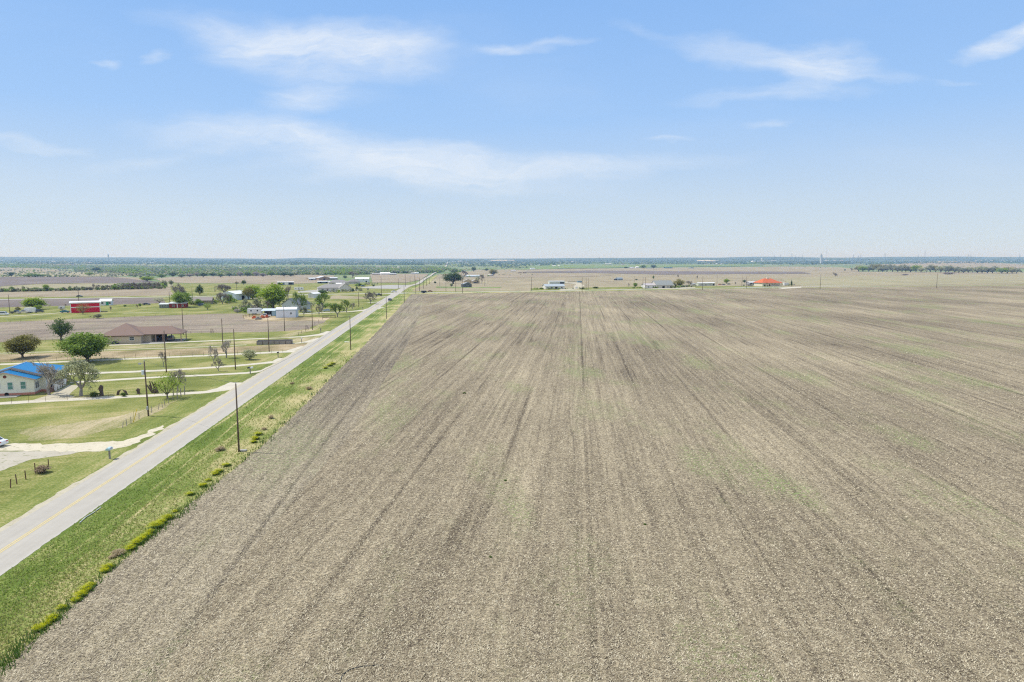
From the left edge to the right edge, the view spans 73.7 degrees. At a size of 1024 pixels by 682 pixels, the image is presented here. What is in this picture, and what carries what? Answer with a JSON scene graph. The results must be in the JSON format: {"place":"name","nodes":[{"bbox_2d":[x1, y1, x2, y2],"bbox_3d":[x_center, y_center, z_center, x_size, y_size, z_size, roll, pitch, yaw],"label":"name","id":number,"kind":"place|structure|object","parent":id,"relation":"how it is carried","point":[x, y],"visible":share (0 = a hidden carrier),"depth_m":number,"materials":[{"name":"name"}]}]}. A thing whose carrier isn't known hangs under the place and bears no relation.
{"place":"outdoors","nodes":[
{"label":"outdoors","id":0,"kind":"place"},
{"bbox_2d":[0,267,66,273],"bbox_3d":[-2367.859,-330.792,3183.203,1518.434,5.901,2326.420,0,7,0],"label":"tan field","id":1,"kind":"structure","parent":0,"point":[24,270],"depth_m":3141.76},
{"bbox_2d":[0,451,76,470],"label":"driveway","id":2,"kind":"structure","parent":0,"point":[8,459],"depth_m":105.28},
{"bbox_2d":[35,385,77,399],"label":"driveway","id":3,"kind":"structure","parent":0,"point":[65,392],"depth_m":152.89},
{"bbox_2d":[9,272,138,276],"bbox_3d":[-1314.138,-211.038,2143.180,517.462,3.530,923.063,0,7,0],"label":"tan field","id":4,"kind":"structure","parent":0,"point":[82,275],"depth_m":1957.02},
{"bbox_2d":[0,277,157,285],"bbox_3d":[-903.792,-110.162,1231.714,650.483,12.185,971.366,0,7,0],"label":"dark plowed field","id":5,"kind":"structure","parent":0,"point":[7,281],"depth_m":1253.33,"materials":[{"name":"soil"}]},
{"bbox_2d":[0,425,163,451],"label":"driveway","id":6,"kind":"structure","parent":0,"point":[84,447],"depth_m":110.93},
{"bbox_2d":[0,298,165,306],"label":"dark plowed field","id":7,"kind":"structure","parent":0,"point":[16,303],"depth_m":492.96,"materials":[{"name":"soil"}]},
{"bbox_2d":[0,283,171,291],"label":"meadow","id":8,"kind":"structure","parent":0,"point":[61,286],"depth_m":788.94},
{"bbox_2d":[0,287,172,296],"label":"tan field","id":9,"kind":"structure","parent":0,"point":[143,292],"depth_m":609.53,"materials":[{"name":"soil"}]},
{"bbox_2d":[17,399,180,440],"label":"dry grass strip","id":10,"kind":"object","parent":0,"point":[78,429],"visible":0.99,"depth_m":122.86,"materials":[{"name":"plant"}]},
{"bbox_2d":[138,360,148,415],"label":"utility pole","id":11,"kind":"object","parent":10,"relation":"on","point":[143,372],"visible":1,"depth_m":131.19,"materials":[{"name":"brown wood"}]},
{"bbox_2d":[0,382,240,404],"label":"driveway","id":12,"kind":"structure","parent":0,"point":[229,386],"depth_m":150.68,"materials":[{"name":"concrete"}]},
{"bbox_2d":[0,344,245,353],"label":"driveway","id":13,"kind":"structure","parent":0,"point":[144,348],"depth_m":232.10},
{"bbox_2d":[0,346,302,364],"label":"driveway","id":14,"kind":"structure","parent":0,"point":[292,350],"depth_m":210.74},
{"bbox_2d":[0,343,306,361],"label":"dry grass strip","id":15,"kind":"object","parent":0,"point":[57,356],"visible":0.84,"depth_m":219.75,"materials":[{"name":"plant"}]},
{"bbox_2d":[0,334,42,357],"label":"oak tree","id":16,"kind":"object","parent":15,"relation":"on","point":[20,345],"visible":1,"depth_m":208.40,"materials":[{"name":"green plant"}]},
{"bbox_2d":[0,342,311,531],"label":"road shoulder","id":17,"kind":"object","parent":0,"point":[42,504],"visible":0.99,"depth_m":103.16},
{"bbox_2d":[0,313,325,341],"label":"brown pasture","id":18,"kind":"structure","parent":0,"point":[207,323],"depth_m":318.06,"materials":[{"name":"soil"}]},
{"bbox_2d":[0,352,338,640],"bbox_3d":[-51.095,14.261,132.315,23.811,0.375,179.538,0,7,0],"label":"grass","id":19,"kind":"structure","parent":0,"point":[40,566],"depth_m":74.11,"materials":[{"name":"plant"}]},
{"bbox_2d":[70,366,268,382],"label":"driveway","id":20,"kind":"structure","parent":0,"point":[176,376],"depth_m":176.47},
{"bbox_2d":[69,358,281,374],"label":"driveway","id":21,"kind":"structure","parent":0,"point":[276,360],"depth_m":189.44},
{"bbox_2d":[0,294,383,504],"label":"lawn","id":22,"kind":"structure","parent":0,"point":[14,418],"depth_m":170.68,"materials":[{"name":"plant"}]},
{"bbox_2d":[0,459,48,487],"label":"broken fence","id":23,"kind":"object","parent":22,"relation":"on","point":[25,474],"visible":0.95,"depth_m":93.56,"materials":[{"name":"paint"}]},
{"bbox_2d":[0,362,67,395],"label":"farm house","id":24,"kind":"structure","parent":22,"relation":"on","point":[24,378],"depth_m":152.93,"materials":[{"name":"paint"}]},
{"bbox_2d":[19,296,50,306],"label":"oak tree","id":25,"kind":"object","parent":22,"relation":"on","point":[31,302],"visible":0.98,"depth_m":414.67,"materials":[{"name":"green plant"}]},
{"bbox_2d":[31,464,51,473],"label":"brush heap","id":26,"kind":"object","parent":22,"relation":"on","point":[42,468],"visible":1,"depth_m":96.43,"materials":[{"name":"brown plant"}]},
{"bbox_2d":[27,358,67,394],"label":"bare tree","id":27,"kind":"object","parent":22,"relation":"on","point":[46,372],"visible":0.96,"depth_m":151.51,"materials":[{"name":"grey plant"}]},
{"bbox_2d":[45,317,74,339],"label":"leafy tree","id":28,"kind":"object","parent":22,"relation":"on","point":[60,327],"visible":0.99,"depth_m":256.22,"materials":[{"name":"green plant"}]},
{"bbox_2d":[52,355,101,395],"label":"leafy tree","id":29,"kind":"object","parent":22,"relation":"on","point":[79,367],"visible":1,"depth_m":150.26,"materials":[{"name":"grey plant"}]},
{"bbox_2d":[51,330,118,361],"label":"oak tree","id":30,"kind":"object","parent":22,"relation":"on","point":[79,347],"visible":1,"depth_m":198.61,"materials":[{"name":"green plant"}]},
{"bbox_2d":[69,300,100,312],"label":"red barn","id":31,"kind":"structure","parent":22,"relation":"on","point":[95,305],"depth_m":390.68,"materials":[{"name":"paint"}]},
{"bbox_2d":[100,299,113,304],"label":"house","id":32,"kind":"structure","parent":22,"relation":"on","point":[106,301],"depth_m":451.22,"materials":[{"name":"paint"}]},
{"bbox_2d":[5,350,271,362],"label":"wire fence","id":33,"kind":"object","parent":22,"relation":"on","point":[135,355],"visible":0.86,"depth_m":209.29,"materials":[{"name":"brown metal"}]},
{"bbox_2d":[99,323,186,343],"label":"ranch house","id":34,"kind":"structure","parent":22,"relation":"on","point":[126,333],"depth_m":249.69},
{"bbox_2d":[147,381,158,392],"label":"shrub","id":35,"kind":"object","parent":22,"relation":"on","point":[150,388],"visible":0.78,"depth_m":154.27,"materials":[{"name":"plant"}]},
{"bbox_2d":[149,372,184,397],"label":"leafy tree","id":36,"kind":"object","parent":22,"relation":"on","point":[163,386],"visible":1,"depth_m":148.17,"materials":[{"name":"green plant"}]},
{"bbox_2d":[168,369,186,390],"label":"bare tree","id":37,"kind":"object","parent":22,"relation":"on","point":[179,374],"visible":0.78,"depth_m":157.04,"materials":[{"name":"grey plant"}]},
{"bbox_2d":[168,302,187,307],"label":"red shed","id":38,"kind":"structure","parent":22,"relation":"on","point":[176,305],"depth_m":427.67,"materials":[{"name":"paint"}]},
{"bbox_2d":[170,283,186,297],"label":"bare tree","id":39,"kind":"object","parent":22,"relation":"on","point":[178,288],"visible":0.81,"depth_m":488.72,"materials":[{"name":"grey plant"}]},
{"bbox_2d":[169,290,192,302],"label":"leafy tree","id":40,"kind":"object","parent":22,"relation":"on","point":[176,296],"visible":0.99,"depth_m":430.15,"materials":[{"name":"green plant"}]},
{"bbox_2d":[189,297,213,304],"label":"brown roof house","id":41,"kind":"structure","parent":22,"relation":"on","point":[207,300],"depth_m":462.09,"materials":[{"name":"paint"}]},
{"bbox_2d":[208,346,218,364],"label":"bare tree","id":42,"kind":"object","parent":22,"relation":"on","point":[211,350],"visible":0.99,"depth_m":196.35,"materials":[{"name":"grey plant"}]},
{"bbox_2d":[216,292,228,303],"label":"leafy tree","id":43,"kind":"object","parent":22,"relation":"on","point":[220,294],"visible":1,"depth_m":464.49,"materials":[{"name":"green plant"}]},
{"bbox_2d":[220,340,230,357],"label":"bare tree","id":44,"kind":"object","parent":22,"relation":"on","point":[225,344],"visible":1,"depth_m":208.96,"materials":[{"name":"grey plant"}]},
{"bbox_2d":[221,290,249,299],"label":"metal barn","id":45,"kind":"structure","parent":22,"relation":"on","point":[238,295],"depth_m":512.74,"materials":[{"name":"paint"}]},
{"bbox_2d":[241,286,254,299],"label":"leafy tree","id":46,"kind":"object","parent":22,"relation":"on","point":[248,292],"visible":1,"depth_m":513.02,"materials":[{"name":"green plant"}]},
{"bbox_2d":[241,349,256,359],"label":"shrub","id":47,"kind":"object","parent":22,"relation":"on","point":[249,354],"visible":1,"depth_m":205.40,"materials":[{"name":"green plant"}]},
{"bbox_2d":[242,284,261,298],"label":"leafy tree","id":48,"kind":"object","parent":22,"relation":"on","point":[256,288],"visible":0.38,"depth_m":524.37,"materials":[{"name":"green plant"}]},
{"bbox_2d":[256,282,290,307],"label":"oak tree","id":49,"kind":"object","parent":22,"relation":"on","point":[273,295],"visible":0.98,"depth_m":416.77,"materials":[{"name":"green plant"}]},
{"bbox_2d":[256,339,292,344],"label":"hay trough","id":50,"kind":"object","parent":22,"relation":"on","point":[274,342],"visible":0.91,"depth_m":243.60,"materials":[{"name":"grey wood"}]},
{"bbox_2d":[275,307,298,317],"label":"metal shed","id":51,"kind":"structure","parent":22,"relation":"on","point":[287,312],"depth_m":356.22,"materials":[{"name":"paint"}]},
{"bbox_2d":[282,298,310,309],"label":"gable house","id":52,"kind":"structure","parent":22,"relation":"on","point":[288,302],"depth_m":409.11,"materials":[{"name":"paint"}]},
{"bbox_2d":[291,291,306,311],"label":"leafy tree","id":53,"kind":"object","parent":22,"relation":"on","point":[300,298],"visible":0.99,"depth_m":393.74,"materials":[{"name":"green plant"}]},
{"bbox_2d":[308,292,319,297],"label":"garage","id":54,"kind":"structure","parent":22,"relation":"on","point":[312,294],"depth_m":537.03,"materials":[{"name":"paint"}]},
{"bbox_2d":[313,293,329,309],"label":"leafy tree","id":55,"kind":"object","parent":22,"relation":"on","point":[319,298],"visible":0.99,"depth_m":411.07,"materials":[{"name":"green plant"}]},
{"bbox_2d":[329,303,345,316],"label":"leafy tree","id":56,"kind":"object","parent":22,"relation":"on","point":[336,306],"visible":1,"depth_m":359.21,"materials":[{"name":"green plant"}]},
{"bbox_2d":[363,292,376,303],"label":"bare tree","id":57,"kind":"object","parent":22,"relation":"on","point":[369,295],"visible":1,"depth_m":463.85,"materials":[{"name":"grey plant"}]},
{"bbox_2d":[0,294,389,527],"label":"grass verge","id":58,"kind":"object","parent":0,"point":[43,490],"depth_m":108.05,"materials":[{"name":"plant"}]},
{"bbox_2d":[0,294,421,681],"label":"field headland","id":59,"kind":"structure","parent":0,"point":[395,331],"depth_m":76.41,"materials":[{"name":"soil"}]},
{"bbox_2d":[110,337,317,348],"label":"dry grass strip","id":60,"kind":"object","parent":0,"point":[296,340],"visible":0.82,"depth_m":243.07,"materials":[{"name":"plant"}]},
{"bbox_2d":[109,331,329,345],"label":"driveway","id":61,"kind":"structure","parent":0,"point":[323,333],"depth_m":258.26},
{"bbox_2d":[0,262,447,575],"bbox_3d":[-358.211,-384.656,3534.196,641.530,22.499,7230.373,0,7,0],"label":"road","id":62,"kind":"structure","parent":0,"point":[15,554],"depth_m":98.69,"materials":[{"name":"asphalt"}]},
{"bbox_2d":[0,304,378,550],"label":"road marking","id":63,"kind":"object","parent":62,"relation":"on","point":[144,456],"visible":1,"depth_m":99.13,"materials":[{"name":"paint"}]},
{"bbox_2d":[0,301,383,552],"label":"road marking","id":64,"kind":"object","parent":62,"relation":"on","point":[146,456],"visible":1,"depth_m":99.08,"materials":[{"name":"paint"}]},
{"bbox_2d":[157,275,334,283],"bbox_3d":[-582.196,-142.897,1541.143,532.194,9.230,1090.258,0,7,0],"label":"brown pasture","id":65,"kind":"structure","parent":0,"point":[270,279],"depth_m":1331.54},
{"bbox_2d":[242,314,328,320],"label":"dirt yard","id":66,"kind":"structure","parent":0,"point":[270,318],"depth_m":350.44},
{"bbox_2d":[247,308,262,314],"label":"travel trailer","id":67,"kind":"object","parent":66,"relation":"on","point":[254,310],"visible":0.92,"depth_m":375.68,"materials":[{"name":"paint"}]},
{"bbox_2d":[261,308,275,315],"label":"lean to shed","id":68,"kind":"object","parent":66,"relation":"on","point":[270,311],"visible":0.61,"depth_m":370.75,"materials":[{"name":"white metal"}]},
{"bbox_2d":[269,322,328,337],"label":"dry grass strip","id":69,"kind":"object","parent":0,"point":[293,333],"visible":0.97,"depth_m":279.25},
{"bbox_2d":[330,295,364,298],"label":"dirt yard","id":70,"kind":"structure","parent":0,"point":[343,297],"depth_m":545.00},
{"bbox_2d":[361,285,407,288],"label":"concrete yard","id":71,"kind":"structure","parent":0,"point":[388,287],"depth_m":744.94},
{"bbox_2d":[370,274,427,282],"bbox_3d":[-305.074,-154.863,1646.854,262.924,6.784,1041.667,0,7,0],"label":"tan field","id":72,"kind":"structure","parent":0,"point":[399,278],"depth_m":1425.33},
{"bbox_2d":[405,275,437,291],"bbox_3d":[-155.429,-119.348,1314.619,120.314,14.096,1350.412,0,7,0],"label":"grass verge","id":73,"kind":"object","parent":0,"point":[412,288],"depth_m":969.88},
{"bbox_2d":[436,286,500,287],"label":"green strip","id":74,"kind":"object","parent":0,"point":[467,287],"visible":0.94,"depth_m":745.36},
{"bbox_2d":[0,285,983,299],"bbox_3d":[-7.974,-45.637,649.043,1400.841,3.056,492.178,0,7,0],"label":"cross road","id":75,"kind":"structure","parent":0,"point":[450,292],"depth_m":647.28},
{"bbox_2d":[0,286,1023,681],"bbox_3d":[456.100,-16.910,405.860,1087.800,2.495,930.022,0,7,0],"label":"crop field","id":76,"kind":"structure","parent":0,"point":[894,324],"depth_m":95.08,"materials":[{"name":"soil"}]},
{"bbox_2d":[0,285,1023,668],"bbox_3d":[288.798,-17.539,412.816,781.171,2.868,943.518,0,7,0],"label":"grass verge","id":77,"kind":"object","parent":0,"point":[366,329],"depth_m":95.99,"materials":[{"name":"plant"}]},
{"bbox_2d":[30,623,48,631],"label":"flowering weeds","id":78,"kind":"object","parent":77,"relation":"on","point":[43,625],"visible":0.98,"depth_m":55.54,"materials":[{"name":"yellow plant"}]},
{"bbox_2d":[41,612,63,621],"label":"flowering weeds","id":79,"kind":"object","parent":77,"relation":"on","point":[49,619],"visible":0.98,"depth_m":57.06,"materials":[{"name":"yellow plant"}]},
{"bbox_2d":[73,590,87,596],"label":"flowering weeds","id":80,"kind":"object","parent":77,"relation":"on","point":[84,594],"visible":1,"depth_m":61.19,"materials":[{"name":"yellow plant"}]},
{"bbox_2d":[76,584,94,591],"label":"flowering weeds","id":81,"kind":"object","parent":77,"relation":"on","point":[87,589],"visible":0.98,"depth_m":62.14,"materials":[{"name":"yellow plant"}]},
{"bbox_2d":[109,548,125,554],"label":"dry grass tuft","id":82,"kind":"object","parent":77,"relation":"on","point":[118,551],"visible":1,"depth_m":69.78,"materials":[{"name":"beige plant"}]},
{"bbox_2d":[146,520,164,528],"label":"flowering weeds","id":83,"kind":"object","parent":77,"relation":"on","point":[157,525],"visible":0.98,"depth_m":76.77,"materials":[{"name":"yellow plant"}]},
{"bbox_2d":[0,352,358,675],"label":"weeds","id":84,"kind":"object","parent":77,"relation":"on","point":[18,651],"visible":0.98,"depth_m":59.36,"materials":[{"name":"plant"}]},
{"bbox_2d":[235,382,239,451],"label":"utility pole","id":85,"kind":"object","parent":77,"relation":"on","point":[237,419],"visible":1,"depth_m":106.62,"materials":[{"name":"brown wood"}]},
{"bbox_2d":[0,257,1023,298],"bbox_3d":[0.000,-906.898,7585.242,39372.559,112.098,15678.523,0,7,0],"label":"ground","id":86,"kind":"structure","parent":0,"point":[210,289],"depth_m":5648.26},
{"bbox_2d":[18,273,48,276],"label":"shrub","id":87,"kind":"object","parent":86,"relation":"on","point":[34,274],"visible":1,"depth_m":1674.32,"materials":[{"name":"green plant"}]},
{"bbox_2d":[0,274,167,291],"bbox_3d":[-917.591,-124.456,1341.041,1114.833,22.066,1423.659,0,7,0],"label":"hedge brush","id":88,"kind":"object","parent":86,"relation":"on","point":[84,288],"visible":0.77,"depth_m":697.01,"materials":[{"name":"green plant"}]},
{"bbox_2d":[216,284,230,291],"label":"bare tree","id":89,"kind":"object","parent":86,"relation":"on","point":[225,287],"visible":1,"depth_m":595.72,"materials":[{"name":"grey plant"}]},
{"bbox_2d":[0,263,462,275],"bbox_3d":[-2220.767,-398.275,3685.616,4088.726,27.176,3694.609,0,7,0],"label":"valley woods","id":90,"kind":"object","parent":86,"relation":"on","point":[234,270],"visible":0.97,"depth_m":2771.16,"materials":[{"name":"green plant"}]},
{"bbox_2d":[317,284,339,290],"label":"suburban house","id":91,"kind":"structure","parent":86,"relation":"on","point":[328,287],"depth_m":657.77,"materials":[{"name":"paint"}]},
{"bbox_2d":[328,280,348,284],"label":"suburban house","id":92,"kind":"structure","parent":86,"relation":"on","point":[337,281],"depth_m":939.70,"materials":[{"name":"paint"}]},
{"bbox_2d":[338,283,350,290],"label":"suburban house","id":93,"kind":"structure","parent":86,"relation":"on","point":[344,286],"depth_m":654.94,"materials":[{"name":"paint"}]},
{"bbox_2d":[355,277,369,281],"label":"white farmhouse","id":94,"kind":"object","parent":86,"relation":"on","point":[363,279],"visible":0.92,"depth_m":1154.85,"materials":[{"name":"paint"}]},
{"bbox_2d":[187,275,794,312],"bbox_3d":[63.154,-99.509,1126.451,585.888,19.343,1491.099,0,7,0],"label":"farmyard brush","id":95,"kind":"object","parent":86,"relation":"on","point":[237,310],"visible":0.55,"depth_m":482.68,"materials":[{"name":"green plant"}]},
{"bbox_2d":[0,263,1015,276],"bbox_3d":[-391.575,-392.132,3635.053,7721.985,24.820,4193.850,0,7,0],"label":"meadow brush","id":96,"kind":"object","parent":86,"relation":"on","point":[99,273],"visible":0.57,"depth_m":2544.44,"materials":[{"name":"green plant"}]},
{"bbox_2d":[1,259,1020,261],"bbox_3d":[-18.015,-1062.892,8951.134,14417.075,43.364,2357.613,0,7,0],"label":"ridge woods","id":97,"kind":"object","parent":86,"relation":"on","point":[424,260],"visible":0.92,"depth_m":9394.88,"materials":[{"name":"green plant"}]},
{"bbox_2d":[0,260,1023,267],"bbox_3d":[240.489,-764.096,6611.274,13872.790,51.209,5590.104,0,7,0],"label":"distant woods","id":98,"kind":"object","parent":86,"relation":"on","point":[501,264],"visible":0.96,"depth_m":6385.27,"materials":[{"name":"green plant"}]},
{"bbox_2d":[542,284,564,288],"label":"white bungalow","id":99,"kind":"object","parent":86,"relation":"on","point":[551,286],"visible":0.98,"depth_m":699.61,"materials":[{"name":"paint"}]},
{"bbox_2d":[641,283,655,287],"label":"white garage","id":100,"kind":"structure","parent":86,"relation":"on","point":[650,285],"depth_m":721.66,"materials":[{"name":"paint"}]},
{"bbox_2d":[652,280,673,287],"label":"porch house","id":101,"kind":"structure","parent":86,"relation":"on","point":[663,283],"depth_m":726.36,"materials":[{"name":"paint"}]},
{"bbox_2d":[0,0,1023,258],"label":"sky","id":102,"kind":"structure","parent":0,"point":[248,129],"materials":[{"name":"blue"}]},
{"bbox_2d":[438,274,606,277],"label":"stubble field","id":103,"kind":"structure","parent":0,"point":[505,275],"depth_m":1874.60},
{"bbox_2d":[559,282,584,289],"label":"dirt yard","id":104,"kind":"structure","parent":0,"point":[579,285],"depth_m":848.31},
{"bbox_2d":[516,264,762,269],"bbox_3d":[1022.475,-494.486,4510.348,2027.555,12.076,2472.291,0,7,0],"label":"green field","id":105,"kind":"structure","parent":0,"point":[577,266],"depth_m":4472.02,"materials":[{"name":"plant"}]},
{"bbox_2d":[530,286,783,290],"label":"green strip","id":106,"kind":"object","parent":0,"point":[638,288],"visible":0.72,"depth_m":715.22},
{"bbox_2d":[532,270,809,273],"bbox_3d":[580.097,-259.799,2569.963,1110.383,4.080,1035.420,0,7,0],"label":"stubble field","id":107,"kind":"structure","parent":0,"point":[679,272],"depth_m":2434.13,"materials":[{"name":"soil"}]},
{"bbox_2d":[413,267,1023,290],"bbox_3d":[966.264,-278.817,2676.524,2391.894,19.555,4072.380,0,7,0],"label":"stubble field","id":108,"kind":"structure","parent":0,"point":[516,283],"depth_m":1573.36,"materials":[{"name":"soil"}]},
{"bbox_2d":[441,270,467,283],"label":"oak tree","id":109,"kind":"object","parent":108,"relation":"on","point":[454,276],"visible":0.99,"depth_m":1042.11,"materials":[{"name":"green plant"}]},
{"bbox_2d":[696,282,714,285],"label":"mobile home","id":110,"kind":"object","parent":108,"relation":"on","point":[706,283],"visible":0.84,"depth_m":842.59,"materials":[{"name":"paint"}]},
{"bbox_2d":[753,277,781,285],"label":"villa","id":111,"kind":"object","parent":108,"relation":"on","point":[766,281],"visible":0.86,"depth_m":800.99,"materials":[{"name":"paint"}]},
{"bbox_2d":[782,274,1023,285],"bbox_3d":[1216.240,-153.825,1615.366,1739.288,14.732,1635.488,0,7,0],"label":"olive field","id":112,"kind":"structure","parent":0,"point":[917,279],"depth_m":1248.63,"materials":[{"name":"soil"}]},
{"bbox_2d":[874,261,1023,267],"bbox_3d":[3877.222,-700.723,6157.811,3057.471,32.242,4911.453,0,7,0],"label":"tan field","id":113,"kind":"structure","parent":0,"point":[979,264],"depth_m":5131.64,"materials":[{"name":"soil"}]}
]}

